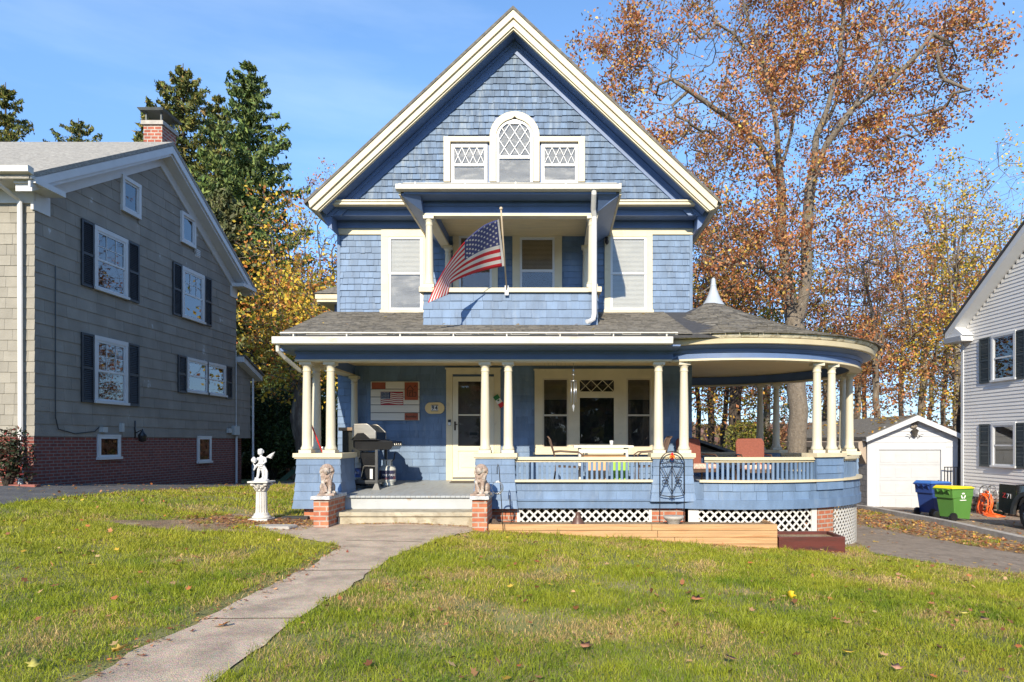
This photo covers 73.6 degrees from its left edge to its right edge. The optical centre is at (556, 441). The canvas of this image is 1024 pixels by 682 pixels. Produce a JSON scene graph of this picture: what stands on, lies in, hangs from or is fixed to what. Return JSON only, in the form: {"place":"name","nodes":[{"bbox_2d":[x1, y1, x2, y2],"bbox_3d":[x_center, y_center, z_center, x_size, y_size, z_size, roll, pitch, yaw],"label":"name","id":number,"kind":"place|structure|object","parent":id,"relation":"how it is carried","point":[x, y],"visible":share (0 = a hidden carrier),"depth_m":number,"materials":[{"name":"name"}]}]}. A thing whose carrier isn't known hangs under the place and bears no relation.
{"place":"outdoors","nodes":[
{"label":"outdoors","id":0,"kind":"place"},
{"bbox_2d":[0,482,294,504],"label":"driveway","id":1,"kind":"structure","parent":0,"point":[18,492],"depth_m":13.08,"materials":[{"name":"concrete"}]},
{"bbox_2d":[0,479,1023,681],"bbox_3d":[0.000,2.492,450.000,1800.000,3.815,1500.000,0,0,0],"label":"ground","id":2,"kind":"structure","parent":0,"point":[201,614],"depth_m":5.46,"materials":[{"name":"green plant"}]},
{"bbox_2d":[0,82,34,141],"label":"spruce tree","id":3,"kind":"object","parent":2,"relation":"on","point":[8,122],"visible":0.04,"depth_m":45.80,"materials":[{"name":"green plant"}]},
{"bbox_2d":[0,425,39,485],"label":"corner shrub","id":4,"kind":"object","parent":2,"relation":"on","point":[12,454],"visible":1,"depth_m":12.79,"materials":[{"name":"green plant"}]},
{"bbox_2d":[42,118,102,141],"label":"spruce tree","id":5,"kind":"object","parent":2,"relation":"on","point":[78,131],"visible":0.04,"depth_m":49.60,"materials":[{"name":"green plant"}]},
{"bbox_2d":[0,107,264,483],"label":"grey house","id":6,"kind":"structure","parent":2,"relation":"on","point":[124,278],"depth_m":16.16,"materials":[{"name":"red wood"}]},
{"bbox_2d":[96,434,122,459],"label":"window","id":7,"kind":"structure","parent":6,"relation":"in","point":[108,446],"depth_m":15.67,"materials":[{"name":"white paint"}]},
{"bbox_2d":[94,224,129,299],"bbox_3d":[-10.258,-4.100,15.757,0.085,1.440,1.224,0,0,0],"label":"window","id":8,"kind":"structure","parent":6,"relation":"in","point":[111,249],"depth_m":15.75,"materials":[{"name":"white glass"}]},
{"bbox_2d":[94,335,129,405],"bbox_3d":[-10.258,-1.605,15.757,0.085,1.510,1.224,0,0,0],"label":"window","id":9,"kind":"structure","parent":6,"relation":"in","point":[111,355],"depth_m":15.76,"materials":[{"name":"white glass"}]},
{"bbox_2d":[120,174,141,219],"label":"window","id":10,"kind":"structure","parent":6,"relation":"in","point":[131,191],"depth_m":16.48,"materials":[{"name":"white paint"}]},
{"bbox_2d":[180,210,196,248],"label":"window","id":11,"kind":"structure","parent":6,"relation":"in","point":[187,222],"depth_m":19.03,"materials":[{"name":"white glass"}]},
{"bbox_2d":[182,265,205,324],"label":"window","id":12,"kind":"structure","parent":6,"relation":"in","point":[193,282],"depth_m":19.33,"materials":[{"name":"white glass"}]},
{"bbox_2d":[187,357,209,394],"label":"window","id":13,"kind":"structure","parent":6,"relation":"in","point":[197,370],"depth_m":19.56,"materials":[{"name":"white glass"}]},
{"bbox_2d":[196,436,212,463],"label":"window","id":14,"kind":"structure","parent":6,"relation":"in","point":[204,443],"depth_m":19.95,"materials":[{"name":"white paint"}]},
{"bbox_2d":[209,362,227,396],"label":"window","id":15,"kind":"structure","parent":6,"relation":"in","point":[217,372],"depth_m":20.71,"materials":[{"name":"grey glass"}]},
{"bbox_2d":[6,481,294,515],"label":"side yard leaves","id":16,"kind":"object","parent":2,"relation":"on","point":[167,488],"visible":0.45,"depth_m":13.55,"materials":[{"name":"brown plant"}]},
{"bbox_2d":[131,63,325,403],"bbox_3d":[-20.507,-8.877,37.895,16.752,24.299,16.652,0,0,0],"label":"spruce tree","id":17,"kind":"object","parent":2,"relation":"on","point":[184,89],"visible":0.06,"depth_m":37.58,"materials":[{"name":"green plant"}]},
{"bbox_2d":[195,95,285,264],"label":"spruce tree","id":18,"kind":"object","parent":2,"relation":"on","point":[218,100],"visible":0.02,"depth_m":43.73,"materials":[{"name":"green plant"}]},
{"bbox_2d":[206,187,295,479],"bbox_3d":[-14.372,-4.360,30.053,7.991,13.580,7.921,0,0,0],"label":"spruce tree","id":19,"kind":"object","parent":2,"relation":"on","point":[225,211],"visible":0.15,"depth_m":29.58,"materials":[{"name":"green plant"}]},
{"bbox_2d":[187,60,337,404],"bbox_3d":[-16.543,-8.860,36.511,13.256,22.360,12.529,0,0,28],"label":"spruce tree","id":20,"kind":"object","parent":2,"relation":"on","point":[250,168],"visible":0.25,"depth_m":35.27,"materials":[{"name":"green plant"}]},
{"bbox_2d":[82,523,473,681],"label":"walkway","id":21,"kind":"structure","parent":2,"relation":"on","point":[188,655],"depth_m":5.76,"materials":[{"name":"concrete"}]},
{"bbox_2d":[66,545,347,681],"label":"path edge leaves","id":22,"kind":"object","parent":21,"relation":"on","point":[126,649],"visible":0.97,"depth_m":5.22,"materials":[{"name":"brown plant"}]},
{"bbox_2d":[108,507,313,532],"bbox_3d":[-5.162,1.210,10.501,3.150,0.254,2.190,0,0,0],"label":"soil patch","id":23,"kind":"object","parent":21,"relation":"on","point":[166,524],"depth_m":10.35,"materials":[{"name":"brown soil"}]},
{"bbox_2d":[247,480,275,521],"bbox_3d":[-4.750,0.959,11.000,0.323,0.641,0.323,0,0,0],"label":"garden pedestal","id":24,"kind":"object","parent":23,"relation":"on","point":[261,489],"visible":0.99,"depth_m":10.92,"materials":[{"name":"white stone"}]},
{"bbox_2d":[251,449,273,480],"bbox_3d":[-4.722,0.379,10.993,0.318,0.521,0.230,0,0,12],"label":"cherub statue","id":25,"kind":"object","parent":24,"relation":"on","point":[262,461],"visible":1,"depth_m":10.97,"materials":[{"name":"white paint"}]},
{"bbox_2d":[251,524,297,529],"bbox_3d":[-4.270,1.290,10.300,0.657,0.050,0.322,0,0,0],"label":"stepping stone","id":26,"kind":"object","parent":23,"relation":"on","point":[284,526],"visible":0.8,"depth_m":10.24,"materials":[{"name":"stone"}]},
{"bbox_2d":[247,230,312,372],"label":"deciduous tree","id":27,"kind":"object","parent":2,"relation":"on","point":[264,264],"visible":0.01,"depth_m":32.26,"materials":[{"name":"yellow plant"}]},
{"bbox_2d":[260,361,300,474],"bbox_3d":[-11.433,-0.931,28.930,2.324,5.368,2.557,0,0,0],"label":"evergreen shrub","id":28,"kind":"object","parent":2,"relation":"on","point":[282,385],"visible":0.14,"depth_m":28.40,"materials":[{"name":"green plant"}]},
{"bbox_2d":[241,395,321,479],"bbox_3d":[-10.528,-0.058,25.541,3.333,3.322,2.418,0,0,0],"label":"evergreen shrub","id":29,"kind":"object","parent":2,"relation":"on","point":[273,431],"visible":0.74,"depth_m":24.77,"materials":[{"name":"green plant"}]},
{"bbox_2d":[232,179,337,479],"bbox_3d":[-11.585,-4.639,29.854,7.412,13.299,6.376,0,0,0],"label":"deciduous tree","id":30,"kind":"object","parent":2,"relation":"on","point":[272,264],"visible":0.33,"depth_m":29.24,"materials":[{"name":"yellow plant"}]},
{"bbox_2d":[236,253,337,481],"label":"deciduous tree","id":31,"kind":"object","parent":2,"relation":"on","point":[296,408],"visible":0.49,"depth_m":24.64,"materials":[{"name":"yellow plant"}]},
{"bbox_2d":[281,157,336,405],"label":"deciduous tree","id":32,"kind":"object","parent":2,"relation":"on","point":[309,185],"visible":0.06,"depth_m":43.65,"materials":[{"name":"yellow plant"}]},
{"bbox_2d":[295,401,337,464],"bbox_3d":[-11.501,0.013,33.021,3.668,4.031,2.569,0,0,0],"label":"evergreen shrub","id":33,"kind":"object","parent":2,"relation":"on","point":[323,429],"visible":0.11,"depth_m":32.52,"materials":[{"name":"green plant"}]},
{"bbox_2d":[310,492,346,526],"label":"brick pillar","id":34,"kind":"structure","parent":2,"relation":"on","point":[326,508],"depth_m":10.50,"materials":[{"name":"red brick"}]},
{"bbox_2d":[317,464,336,495],"bbox_3d":[-3.597,0.600,10.716,0.261,0.491,0.347,0,0,-12],"label":"lion statue","id":35,"kind":"object","parent":34,"relation":"on","point":[327,484],"visible":1,"depth_m":10.62,"materials":[{"name":"stone"}]},
{"bbox_2d":[470,492,493,530],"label":"brick pillar","id":36,"kind":"structure","parent":2,"relation":"on","point":[481,511],"depth_m":10.50,"materials":[{"name":"red brick"}]},
{"bbox_2d":[470,464,492,495],"bbox_3d":[-1.169,0.600,10.655,0.261,0.491,0.347,0,0,14],"label":"lion statue","id":37,"kind":"object","parent":36,"relation":"on","point":[482,486],"visible":1,"depth_m":10.56,"materials":[{"name":"stone"}]},
{"bbox_2d":[0,514,1021,681],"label":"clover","id":38,"kind":"object","parent":2,"relation":"on","point":[437,679],"visible":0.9,"depth_m":5.58,"materials":[{"name":"green plant"}]},
{"bbox_2d":[0,492,1023,681],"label":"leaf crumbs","id":39,"kind":"object","parent":2,"relation":"on","point":[492,590],"visible":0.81,"depth_m":6.34,"materials":[{"name":"brown plant"}]},
{"bbox_2d":[6,485,1022,681],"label":"fallen leaves","id":40,"kind":"object","parent":2,"relation":"on","point":[473,672],"visible":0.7,"depth_m":6.60,"materials":[{"name":"brown plant"}]},
{"bbox_2d":[272,6,880,543],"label":"blue house","id":41,"kind":"structure","parent":2,"relation":"on","point":[596,192],"depth_m":13.27,"materials":[{"name":"paint"}]},
{"bbox_2d":[338,427,367,462],"bbox_3d":[-3.900,0.280,13.225,0.440,1.080,0.650,0,0,0],"label":"side table","id":42,"kind":"object","parent":41,"relation":"on","point":[347,443],"visible":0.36,"depth_m":12.95,"materials":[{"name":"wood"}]},
{"bbox_2d":[351,424,401,489],"bbox_3d":[-3.310,0.282,12.615,0.810,1.196,0.830,0,0,0],"label":"barbecue grill","id":43,"kind":"object","parent":41,"relation":"on","point":[367,437],"visible":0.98,"depth_m":12.27,"materials":[{"name":"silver metal"}]},
{"bbox_2d":[361,452,374,478],"bbox_3d":[-3.394,0.440,12.380,0.276,0.480,0.060,0,0,0],"label":"cart door","id":44,"kind":"structure","parent":43,"relation":"in","point":[367,458],"depth_m":12.35,"materials":[{"name":"black metal"}]},
{"bbox_2d":[379,453,395,485],"bbox_3d":[-3.200,0.528,12.949,0.313,0.624,0.313,0,0,0],"label":"propane cylinder","id":45,"kind":"object","parent":41,"relation":"on","point":[387,472],"visible":0.97,"depth_m":12.84,"materials":[{"name":"grey paint"}]},
{"bbox_2d":[371,381,419,420],"bbox_3d":[-3.296,-0.823,13.956,0.992,0.805,0.056,0,0,0],"label":"wooden wall board","id":46,"kind":"object","parent":41,"relation":"attached to","point":[395,400],"visible":1,"depth_m":13.95,"materials":[{"name":"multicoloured wood"}]},
{"bbox_2d":[380,229,425,311],"bbox_3d":[-3.086,-3.476,13.957,1.028,1.704,0.085,0,0,0],"label":"window","id":47,"kind":"structure","parent":41,"relation":"in","point":[402,250],"depth_m":13.99,"materials":[{"name":"beige paint"}]},
{"bbox_2d":[425,402,444,413],"bbox_3d":[-2.485,-0.677,13.958,0.400,0.236,0.044,0,0,0],"label":"address plate","id":48,"kind":"object","parent":41,"relation":"attached to","point":[434,407],"visible":1,"depth_m":13.95,"materials":[{"name":"white plastic"}]},
{"bbox_2d":[428,207,508,302],"bbox_3d":[-1.454,-2.988,11.386,1.238,1.519,1.146,0,0,0],"label":"flag","id":49,"kind":"object","parent":41,"relation":"attached to","point":[479,249],"visible":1,"depth_m":11.14,"materials":[{"name":"multicoloured fabric"}]},
{"bbox_2d":[451,144,487,182],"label":"window","id":50,"kind":"structure","parent":41,"relation":"in","point":[469,162],"depth_m":13.60,"materials":[{"name":"white plastic"}]},
{"bbox_2d":[453,377,493,476],"bbox_3d":[-1.698,-0.290,13.956,0.839,2.060,0.082,0,0,0],"label":"door","id":51,"kind":"structure","parent":41,"relation":"in","point":[466,390],"depth_m":13.97,"materials":[{"name":"beige paint"}]},
{"bbox_2d":[453,236,497,287],"bbox_3d":[-1.657,-3.682,13.957,0.957,1.277,0.085,0,0,0],"label":"window","id":52,"kind":"structure","parent":41,"relation":"in","point":[488,278],"depth_m":13.99,"materials":[{"name":"white glass"}]},
{"bbox_2d":[444,111,584,182],"bbox_3d":[-0.833,-5.842,13.562,2.800,1.389,0.075,0,0,0],"label":"window","id":53,"kind":"structure","parent":41,"relation":"in","point":[519,140],"depth_m":13.55,"materials":[{"name":"beige paint"}]},
{"bbox_2d":[512,236,561,287],"bbox_3d":[-0.391,-3.680,13.957,1.052,1.272,0.085,0,0,0],"label":"window","id":54,"kind":"structure","parent":41,"relation":"in","point":[536,260],"depth_m":13.99,"materials":[{"name":"beige paint"}]},
{"bbox_2d":[541,144,577,182],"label":"window","id":55,"kind":"structure","parent":41,"relation":"in","point":[559,162],"depth_m":13.60,"materials":[{"name":"white plastic"}]},
{"bbox_2d":[547,436,583,478],"bbox_3d":[0.161,0.381,12.299,0.646,0.942,0.590,0,0,0],"label":"patio chair","id":56,"kind":"object","parent":41,"relation":"on","point":[552,448],"visible":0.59,"depth_m":12.03,"materials":[{"name":"brown metal"}]},
{"bbox_2d":[570,363,576,411],"bbox_3d":[0.290,-0.910,11.620,0.110,0.840,0.110,0,0,0],"label":"wind chime","id":57,"kind":"object","parent":41,"relation":"hanging from","point":[574,389],"visible":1,"depth_m":11.62,"materials":[{"name":"silver metal"}]},
{"bbox_2d":[533,369,654,453],"bbox_3d":[0.775,-0.603,13.950,2.497,1.749,0.100,0,0,0],"label":"window","id":58,"kind":"structure","parent":41,"relation":"in","point":[617,405],"depth_m":13.99,"materials":[{"name":"beige paint"}]},
{"bbox_2d":[588,462,605,478],"bbox_3d":[0.729,0.583,12.150,0.375,0.525,0.300,0,0,0],"label":"wooden bench box","id":59,"kind":"object","parent":41,"relation":"on","point":[594,470],"visible":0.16,"depth_m":12.00,"materials":[{"name":"beige wood"}]},
{"bbox_2d":[573,445,633,478],"bbox_3d":[0.854,0.462,12.550,1.083,0.767,0.500,0,0,0],"label":"porch table","id":60,"kind":"object","parent":41,"relation":"on","point":[625,450],"visible":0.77,"depth_m":12.36,"materials":[{"name":"white paint"}]},
{"bbox_2d":[613,462,628,478],"bbox_3d":[1.125,0.578,12.158,0.322,0.555,0.345,0,0,0],"label":"storage crate","id":61,"kind":"object","parent":41,"relation":"on","point":[614,470],"visible":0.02,"depth_m":12.00,"materials":[{"name":"green plastic"}]},
{"bbox_2d":[604,231,653,311],"bbox_3d":[1.476,-3.461,13.957,1.015,1.674,0.085,0,0,0],"label":"window","id":62,"kind":"structure","parent":41,"relation":"in","point":[628,254],"depth_m":13.99,"materials":[{"name":"white glass"}]},
{"bbox_2d":[634,436,671,478],"bbox_3d":[1.779,0.381,12.601,0.646,0.942,0.590,0,0,0],"label":"patio chair","id":63,"kind":"object","parent":41,"relation":"on","point":[667,439],"visible":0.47,"depth_m":12.37,"materials":[{"name":"brown metal"}]},
{"bbox_2d":[676,438,717,479],"bbox_3d":[2.784,0.396,13.588,0.596,0.901,0.678,0,0,-22],"label":"lounge chair","id":64,"kind":"object","parent":41,"relation":"on","point":[695,447],"visible":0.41,"depth_m":13.83,"materials":[{"name":"red fabric"}]},
{"bbox_2d":[735,438,772,479],"bbox_3d":[3.832,0.396,13.291,0.596,0.901,0.678,0,0,3],"label":"lounge chair","id":65,"kind":"object","parent":41,"relation":"on","point":[749,447],"visible":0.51,"depth_m":13.53,"materials":[{"name":"red fabric"}]},
{"bbox_2d":[477,531,871,556],"bbox_3d":[3.438,1.740,11.761,9.332,0.721,3.923,0,0,-34],"label":"soil strip","id":66,"kind":"object","parent":2,"relation":"on","point":[851,545],"visible":0.17,"depth_m":10.51,"materials":[{"name":"brown soil"}]},
{"bbox_2d":[488,519,776,548],"bbox_3d":[1.184,1.502,10.960,4.499,0.418,0.720,0,0,0],"label":"wooden planter","id":67,"kind":"object","parent":66,"relation":"on","point":[763,533],"visible":0.63,"depth_m":10.60,"materials":[{"name":"brown wood"}]},
{"bbox_2d":[659,451,684,522],"bbox_3d":[1.903,0.910,11.219,0.419,1.500,0.022,0,0,0],"label":"iron trellis","id":68,"kind":"object","parent":67,"relation":"in","point":[671,456],"visible":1,"depth_m":11.21,"materials":[{"name":"black paint"}]},
{"bbox_2d":[777,531,844,552],"bbox_3d":[3.964,1.623,10.912,1.028,0.287,0.665,0,0,0],"label":"red brown planter","id":69,"kind":"object","parent":66,"relation":"on","point":[816,540],"visible":0.55,"depth_m":10.58,"materials":[{"name":"wood"}]},
{"bbox_2d":[642,101,767,414],"bbox_3d":[6.350,-7.254,35.914,9.729,20.787,7.927,0,0,0],"label":"deciduous tree","id":70,"kind":"object","parent":2,"relation":"on","point":[711,189],"visible":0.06,"depth_m":35.05,"materials":[{"name":"orange plant"}]},
{"bbox_2d":[692,437,735,467],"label":"shed","id":71,"kind":"structure","parent":2,"relation":"on","point":[705,446],"depth_m":20.30,"materials":[{"name":"grey"}]},
{"bbox_2d":[692,232,738,438],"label":"deciduous tree","id":72,"kind":"object","parent":2,"relation":"on","point":[698,428],"visible":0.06,"depth_m":37.79,"materials":[{"name":"orange plant"}]},
{"bbox_2d":[692,179,771,443],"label":"deciduous tree","id":73,"kind":"object","parent":2,"relation":"on","point":[711,432],"visible":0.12,"depth_m":32.88,"materials":[{"name":"orange plant"}]},
{"bbox_2d":[693,211,781,446],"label":"deciduous tree","id":74,"kind":"object","parent":2,"relation":"on","point":[725,405],"visible":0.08,"depth_m":35.75,"materials":[{"name":"orange plant"}]},
{"bbox_2d":[692,204,801,449],"bbox_3d":[8.381,-3.897,31.160,6.678,13.724,5.820,0,0,-33],"label":"deciduous tree","id":75,"kind":"object","parent":2,"relation":"on","point":[734,409],"visible":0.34,"depth_m":30.86,"materials":[{"name":"orange plant"}]},
{"bbox_2d":[723,417,785,456],"bbox_3d":[8.881,0.822,30.110,3.054,3.811,2.079,0,0,0],"label":"evergreen shrub","id":76,"kind":"object","parent":2,"relation":"on","point":[744,433],"visible":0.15,"depth_m":30.01,"materials":[{"name":"green plant"}]},
{"bbox_2d":[693,179,836,440],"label":"deciduous tree","id":77,"kind":"object","parent":2,"relation":"on","point":[765,415],"visible":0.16,"depth_m":41.41,"materials":[{"name":"orange plant"}]},
{"bbox_2d":[750,422,811,449],"bbox_3d":[11.043,0.920,32.981,4.263,3.884,2.656,0,0,0],"label":"brown shrub","id":78,"kind":"object","parent":2,"relation":"on","point":[783,432],"visible":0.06,"depth_m":32.66,"materials":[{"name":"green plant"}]},
{"bbox_2d":[557,0,1023,468],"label":"deciduous tree","id":79,"kind":"object","parent":2,"relation":"on","point":[793,307],"visible":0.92,"depth_m":23.82,"materials":[{"name":"orange plant"}]},
{"bbox_2d":[743,242,860,425],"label":"deciduous tree","id":80,"kind":"object","parent":2,"relation":"on","point":[786,416],"visible":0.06,"depth_m":57.61,"materials":[{"name":"orange plant"}]},
{"bbox_2d":[692,421,952,447],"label":"distant wood","id":81,"kind":"object","parent":2,"relation":"on","point":[716,438],"visible":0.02,"depth_m":191.18,"materials":[{"name":"brown plant"}]},
{"bbox_2d":[762,190,896,421],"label":"deciduous tree","id":82,"kind":"object","parent":2,"relation":"on","point":[824,415],"visible":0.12,"depth_m":45.70,"materials":[{"name":"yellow plant"}]},
{"bbox_2d":[781,186,930,418],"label":"deciduous tree","id":83,"kind":"object","parent":2,"relation":"on","point":[857,396],"visible":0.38,"depth_m":41.47,"materials":[{"name":"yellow plant"}]},
{"bbox_2d":[767,415,960,507],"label":"garage","id":84,"kind":"structure","parent":2,"relation":"on","point":[896,461],"depth_m":24.19,"materials":[{"name":"white wood"}]},
{"bbox_2d":[879,450,939,507],"bbox_3d":[12.513,1.391,24.195,2.198,2.178,0.070,0,0,0],"label":"garage door","id":85,"kind":"structure","parent":84,"relation":"in","point":[898,469],"depth_m":24.20,"materials":[{"name":"white paint"}]},
{"bbox_2d":[806,217,932,420],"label":"deciduous tree","id":86,"kind":"object","parent":2,"relation":"on","point":[863,412],"visible":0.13,"depth_m":55.77,"materials":[{"name":"orange plant"}]},
{"bbox_2d":[796,170,954,418],"bbox_3d":[15.756,-5.117,34.361,7.508,16.540,6.839,0,0,0],"label":"deciduous tree","id":87,"kind":"object","parent":2,"relation":"on","point":[876,373],"visible":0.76,"depth_m":33.64,"materials":[{"name":"orange plant"}]},
{"bbox_2d":[829,200,980,416],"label":"deciduous tree","id":88,"kind":"object","parent":2,"relation":"on","point":[900,411],"visible":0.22,"depth_m":51.78,"materials":[{"name":"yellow plant"}]},
{"bbox_2d":[850,147,1003,420],"bbox_3d":[22.049,-6.751,40.423,8.522,20.501,7.698,0,0,0],"label":"deciduous tree","id":89,"kind":"object","parent":2,"relation":"on","point":[921,401],"visible":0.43,"depth_m":39.79,"materials":[{"name":"yellow plant"}]},
{"bbox_2d":[833,507,1023,553],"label":"fallen leaves","id":90,"kind":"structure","parent":2,"relation":"on","point":[1001,546],"depth_m":16.25,"materials":[{"name":"brown plant"}]},
{"bbox_2d":[850,505,1023,543],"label":"kerb","id":91,"kind":"structure","parent":2,"relation":"on","point":[990,532],"depth_m":17.16,"materials":[{"name":"concrete"}]},
{"bbox_2d":[886,250,991,485],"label":"deciduous tree","id":92,"kind":"object","parent":2,"relation":"on","point":[957,420],"visible":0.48,"depth_m":30.99,"materials":[{"name":"orange plant"}]},
{"bbox_2d":[867,173,1013,426],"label":"deciduous tree","id":93,"kind":"object","parent":2,"relation":"on","point":[943,420],"visible":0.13,"depth_m":53.70,"materials":[{"name":"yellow plant"}]},
{"bbox_2d":[866,143,1023,430],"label":"deciduous tree","id":94,"kind":"object","parent":2,"relation":"on","point":[956,305],"visible":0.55,"depth_m":37.74,"materials":[{"name":"orange plant"}]},
{"bbox_2d":[910,191,1017,427],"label":"deciduous tree","id":95,"kind":"object","parent":2,"relation":"on","point":[964,277],"visible":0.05,"depth_m":49.77,"materials":[{"name":"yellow plant"}]},
{"bbox_2d":[927,122,1023,369],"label":"deciduous tree","id":96,"kind":"object","parent":2,"relation":"on","point":[1000,230],"visible":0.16,"depth_m":41.65,"materials":[{"name":"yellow plant"}]},
{"bbox_2d":[943,220,1023,516],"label":"white house","id":97,"kind":"structure","parent":2,"relation":"on","point":[985,328],"depth_m":21.87,"materials":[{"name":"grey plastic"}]},
{"bbox_2d":[989,330,1016,381],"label":"window","id":98,"kind":"structure","parent":97,"relation":"in","point":[1003,345],"depth_m":21.50,"materials":[{"name":"white plastic"}]},
{"bbox_2d":[989,422,1016,467],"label":"window","id":99,"kind":"structure","parent":97,"relation":"in","point":[1003,434],"depth_m":21.48,"materials":[{"name":"white plastic"}]},
{"bbox_2d":[0,0,1023,425],"label":"sky","id":100,"kind":"structure","parent":0,"point":[337,71],"materials":[{"name":"blue"}]},
{"bbox_2d":[833,519,1023,573],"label":"driveway","id":101,"kind":"structure","parent":0,"point":[916,547],"depth_m":11.97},
{"bbox_2d":[879,506,1023,535],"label":"driveway","id":102,"kind":"structure","parent":0,"point":[1000,521],"depth_m":18.93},
{"bbox_2d":[913,480,951,516],"bbox_3d":[11.147,1.686,20.279,0.958,1.048,0.629,0,0,-22],"label":"wheeled bin","id":103,"kind":"object","parent":102,"relation":"on","point":[927,498],"visible":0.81,"depth_m":20.11,"materials":[{"name":"blue plastic"}]},
{"bbox_2d":[932,485,974,520],"bbox_3d":[10.957,1.703,18.881,0.958,0.967,0.628,0,0,-20],"label":"wheeled bin","id":104,"kind":"object","parent":102,"relation":"on","point":[954,502],"visible":0.92,"depth_m":18.69,"materials":[{"name":"green plastic"}]},
{"bbox_2d":[976,485,1005,516],"bbox_3d":[13.511,1.951,21.238,0.555,1.113,1.724,0,0,23],"label":"hose reel","id":105,"kind":"object","parent":102,"relation":"on","point":[986,494],"visible":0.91,"depth_m":21.59,"materials":[{"name":"orange plastic"}]},
{"bbox_2d":[994,484,1023,525],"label":"pickup truck","id":106,"kind":"object","parent":102,"relation":"on","point":[1011,499],"visible":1,"depth_m":17.00,"materials":[{"name":"black paint"}]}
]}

